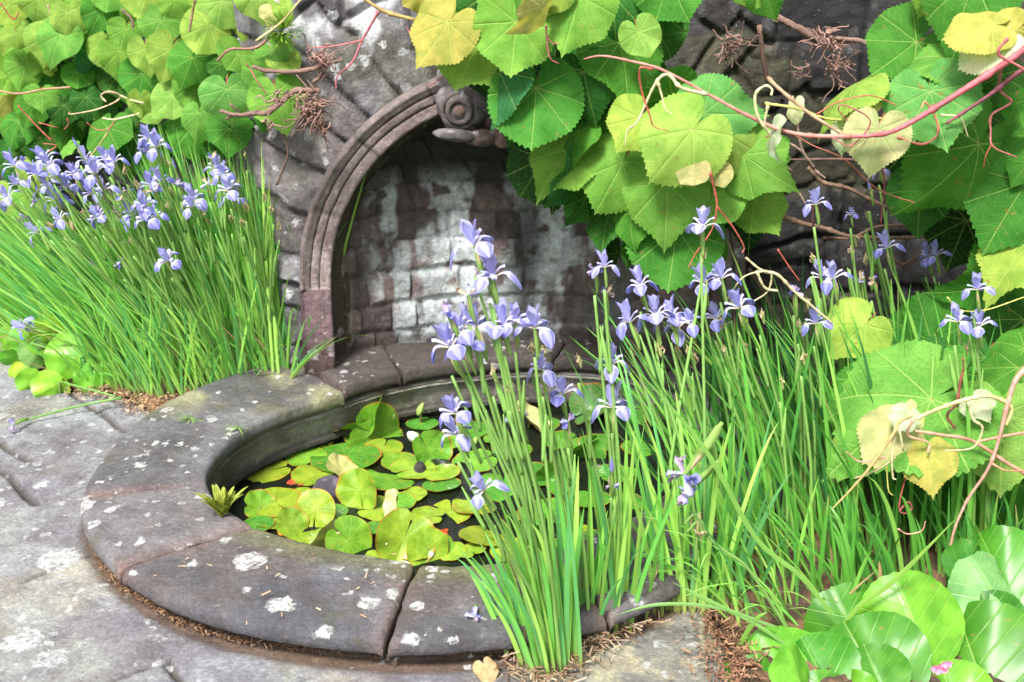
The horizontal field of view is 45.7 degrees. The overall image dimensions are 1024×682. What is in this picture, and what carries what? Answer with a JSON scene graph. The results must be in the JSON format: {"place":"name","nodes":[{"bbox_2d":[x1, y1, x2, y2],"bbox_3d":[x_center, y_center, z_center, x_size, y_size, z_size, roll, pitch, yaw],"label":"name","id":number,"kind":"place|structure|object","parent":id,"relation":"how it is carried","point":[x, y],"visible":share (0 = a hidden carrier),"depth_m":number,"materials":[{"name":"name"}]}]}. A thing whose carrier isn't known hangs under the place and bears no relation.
{"place":"outdoors","nodes":[
{"label":"outdoors","id":0,"kind":"place"},
{"bbox_2d":[0,214,81,325],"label":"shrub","id":1,"kind":"object","parent":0,"point":[37,249],"visible":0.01,"depth_m":4.08,"materials":[{"name":"green plant"}]},
{"bbox_2d":[0,343,784,681],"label":"paving","id":2,"kind":"structure","parent":0,"point":[68,613],"depth_m":2.59,"materials":[{"name":"stone"}]},
{"bbox_2d":[6,381,121,431],"bbox_3d":[-1.437,0.118,3.725,0.322,0.043,0.597,-13,26,-30],"label":"fallen iris","id":3,"kind":"object","parent":2,"relation":"on","point":[20,420],"visible":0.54,"depth_m":3.54,"materials":[{"name":"green plant"}]},
{"bbox_2d":[2,298,206,408],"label":"soil","id":4,"kind":"structure","parent":2,"relation":"on","point":[163,387],"depth_m":3.69,"materials":[{"name":"brown soil"}]},
{"bbox_2d":[0,314,112,397],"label":"bergenia","id":5,"kind":"object","parent":4,"relation":"on","point":[44,382],"visible":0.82,"depth_m":3.70,"materials":[{"name":"green plant"}]},
{"bbox_2d":[64,383,204,418],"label":"leaf litter","id":6,"kind":"object","parent":4,"relation":"on","point":[142,401],"visible":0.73,"depth_m":3.63,"materials":[{"name":"brown plant"}]},
{"bbox_2d":[0,118,365,397],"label":"iris clump","id":7,"kind":"object","parent":4,"relation":"on","point":[189,293],"visible":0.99,"depth_m":3.56,"materials":[{"name":"green plant"}]},
{"bbox_2d":[92,551,501,659],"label":"leaf litter","id":8,"kind":"object","parent":2,"relation":"on","point":[139,597],"visible":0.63,"depth_m":2.57,"materials":[{"name":"brown plant"}]},
{"bbox_2d":[80,338,782,661],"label":"garden pool","id":9,"kind":"structure","parent":2,"relation":"on","point":[147,515],"depth_m":2.80,"materials":[{"name":"stone"}]},
{"bbox_2d":[176,407,201,423],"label":"weed","id":10,"kind":"object","parent":9,"relation":"on","point":[191,418],"visible":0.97,"depth_m":3.34,"materials":[{"name":"green plant"}]},
{"bbox_2d":[193,484,247,516],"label":"fern","id":11,"kind":"object","parent":9,"relation":"on","point":[220,503],"visible":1,"depth_m":2.83,"materials":[{"name":"plant"}]},
{"bbox_2d":[224,418,251,441],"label":"weed","id":12,"kind":"object","parent":9,"relation":"on","point":[240,427],"visible":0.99,"depth_m":3.29,"materials":[{"name":"green plant"}]},
{"bbox_2d":[154,532,441,628],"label":"leaf litter","id":13,"kind":"object","parent":9,"relation":"on","point":[326,591],"visible":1,"depth_m":2.59,"materials":[{"name":"grey plant"}]},
{"bbox_2d":[465,603,480,621],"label":"fallen petals","id":14,"kind":"object","parent":9,"relation":"on","point":[474,612],"visible":1,"depth_m":2.47,"materials":[{"name":"plant"}]},
{"bbox_2d":[472,656,498,681],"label":"dry leaf","id":15,"kind":"object","parent":2,"relation":"on","point":[486,671],"visible":1,"depth_m":2.42,"materials":[{"name":"beige plant"}]},
{"bbox_2d":[521,635,583,669],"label":"soil","id":16,"kind":"structure","parent":2,"relation":"on","point":[582,636],"depth_m":2.51,"materials":[{"name":"brown soil"}]},
{"bbox_2d":[455,509,527,665],"bbox_3d":[-0.025,0.486,2.458,0.173,0.358,0.212,10,24,24],"label":"iris clump","id":17,"kind":"object","parent":16,"relation":"on","point":[509,595],"visible":0.44,"depth_m":2.45,"materials":[{"name":"green plant"}]},
{"bbox_2d":[431,219,583,677],"bbox_3d":[0.004,0.233,2.289,0.242,0.954,0.298,14,26,31],"label":"iris clump","id":18,"kind":"object","parent":16,"relation":"on","point":[551,615],"visible":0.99,"depth_m":2.27,"materials":[{"name":"green plant"}]},
{"bbox_2d":[505,339,638,642],"bbox_3d":[0.153,0.309,2.437,0.223,0.703,0.313,17,27,36],"label":"iris clump","id":19,"kind":"object","parent":16,"relation":"on","point":[589,576],"visible":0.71,"depth_m":2.40,"materials":[{"name":"green plant"}]},
{"bbox_2d":[576,249,683,636],"bbox_3d":[0.242,0.227,2.441,0.234,0.851,0.217,0,22,0],"label":"iris clump","id":20,"kind":"object","parent":16,"relation":"on","point":[619,554],"visible":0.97,"depth_m":2.45,"materials":[{"name":"green plant"}]},
{"bbox_2d":[494,606,670,681],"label":"leaf litter","id":21,"kind":"object","parent":2,"relation":"on","point":[534,670],"visible":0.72,"depth_m":2.44,"materials":[{"name":"brown plant"}]},
{"bbox_2d":[70,390,803,655],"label":"earth","id":22,"kind":"structure","parent":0,"point":[71,392],"depth_m":3.77,"materials":[{"name":"soil"}]},
{"bbox_2d":[226,406,693,575],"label":"water","id":23,"kind":"structure","parent":0,"point":[430,498],"depth_m":3.39,"materials":[{"name":"black liquid"}]},
{"bbox_2d":[287,479,296,484],"bbox_3d":[-0.611,0.395,3.388,0.033,0.010,0.029,0,22,0],"label":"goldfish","id":24,"kind":"object","parent":23,"relation":"on","point":[290,481],"visible":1,"depth_m":3.38,"materials":[{"name":"orange"}]},
{"bbox_2d":[312,474,338,496],"bbox_3d":[-0.494,0.409,3.363,0.117,0.076,0.105,0,22,0],"label":"rock","id":25,"kind":"object","parent":23,"relation":"in","point":[328,483],"visible":0.37,"depth_m":3.34,"materials":[{"name":"stone"}]},
{"bbox_2d":[414,461,425,472],"bbox_3d":[-0.262,0.367,3.450,0.036,0.060,0.042,0,22,0],"label":"rock","id":26,"kind":"object","parent":23,"relation":"on","point":[419,466],"visible":0.66,"depth_m":3.43,"materials":[{"name":"stone"}]},
{"bbox_2d":[244,382,655,565],"bbox_3d":[-0.169,0.339,3.431,1.227,0.224,0.981,0,22,0],"label":"water lily","id":27,"kind":"object","parent":23,"relation":"on","point":[390,515],"visible":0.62,"depth_m":3.30,"materials":[{"name":"green plant"}]},
{"bbox_2d":[697,390,1004,681],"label":"soil","id":28,"kind":"structure","parent":0,"point":[805,592],"depth_m":2.67,"materials":[{"name":"brown soil"}]},
{"bbox_2d":[565,205,792,622],"bbox_3d":[0.312,0.178,2.536,0.505,0.873,0.401,19,29,39],"label":"iris clump","id":29,"kind":"object","parent":28,"relation":"on","point":[705,493],"visible":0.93,"depth_m":2.58,"materials":[{"name":"green plant"}]},
{"bbox_2d":[673,601,779,681],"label":"leaf litter","id":30,"kind":"object","parent":28,"relation":"on","point":[733,659],"visible":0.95,"depth_m":2.48,"materials":[{"name":"brown plant"}]},
{"bbox_2d":[494,169,1023,647],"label":"iris clump","id":31,"kind":"object","parent":28,"relation":"on","point":[732,379],"visible":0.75,"depth_m":2.71,"materials":[{"name":"green plant"}]},
{"bbox_2d":[723,525,1023,681],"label":"bergenia","id":32,"kind":"object","parent":28,"relation":"on","point":[912,625],"visible":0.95,"depth_m":2.47,"materials":[{"name":"green plant"}]},
{"bbox_2d":[821,326,1023,547],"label":"vine shoot","id":33,"kind":"object","parent":28,"relation":"on","point":[907,423],"visible":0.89,"depth_m":2.65,"materials":[{"name":"green plant"}]},
{"label":"ground","id":34,"kind":"structure","parent":0,"visible":0},
{"bbox_2d":[0,0,1023,392],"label":"stone wall","id":35,"kind":"structure","parent":34,"relation":"on","point":[420,154],"depth_m":3.55,"materials":[{"name":"grey stone"}]},
{"bbox_2d":[0,0,306,254],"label":"grape vine","id":36,"kind":"object","parent":35,"relation":"attached to","point":[79,71],"visible":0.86,"depth_m":3.57,"materials":[{"name":"green plant"}]},
{"bbox_2d":[260,8,302,50],"bbox_3d":[-0.608,-0.814,3.199,0.121,0.118,0.065,0,22,0],"label":"moss tuft","id":37,"kind":"object","parent":35,"relation":"on","point":[280,38],"visible":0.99,"depth_m":3.21,"materials":[{"name":"green plant"}]},
{"bbox_2d":[219,33,362,151],"bbox_3d":[-0.570,-0.648,3.165,0.400,0.315,0.118,0,22,0],"label":"dead vine tangle","id":38,"kind":"object","parent":35,"relation":"attached to","point":[315,105],"visible":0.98,"depth_m":3.15,"materials":[{"name":"brown plant"}]},
{"bbox_2d":[312,0,800,293],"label":"grape vine","id":39,"kind":"object","parent":35,"relation":"attached to","point":[562,122],"visible":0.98,"depth_m":2.92,"materials":[{"name":"green plant"}]},
{"bbox_2d":[276,123,930,357],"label":"old vine stems","id":40,"kind":"object","parent":35,"relation":"attached to","point":[794,220],"visible":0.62,"depth_m":3.27,"materials":[{"name":"brown plant"}]},
{"bbox_2d":[706,14,866,102],"bbox_3d":[0.765,-0.735,3.153,0.524,0.238,0.110,0,22,0],"label":"dead vine tangle","id":41,"kind":"object","parent":35,"relation":"attached to","point":[829,42],"visible":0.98,"depth_m":3.15,"materials":[{"name":"brown plant"}]},
{"bbox_2d":[583,0,1023,359],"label":"grape vine","id":42,"kind":"object","parent":35,"relation":"attached to","point":[942,141],"visible":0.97,"depth_m":2.77,"materials":[{"name":"green plant"}]}
]}

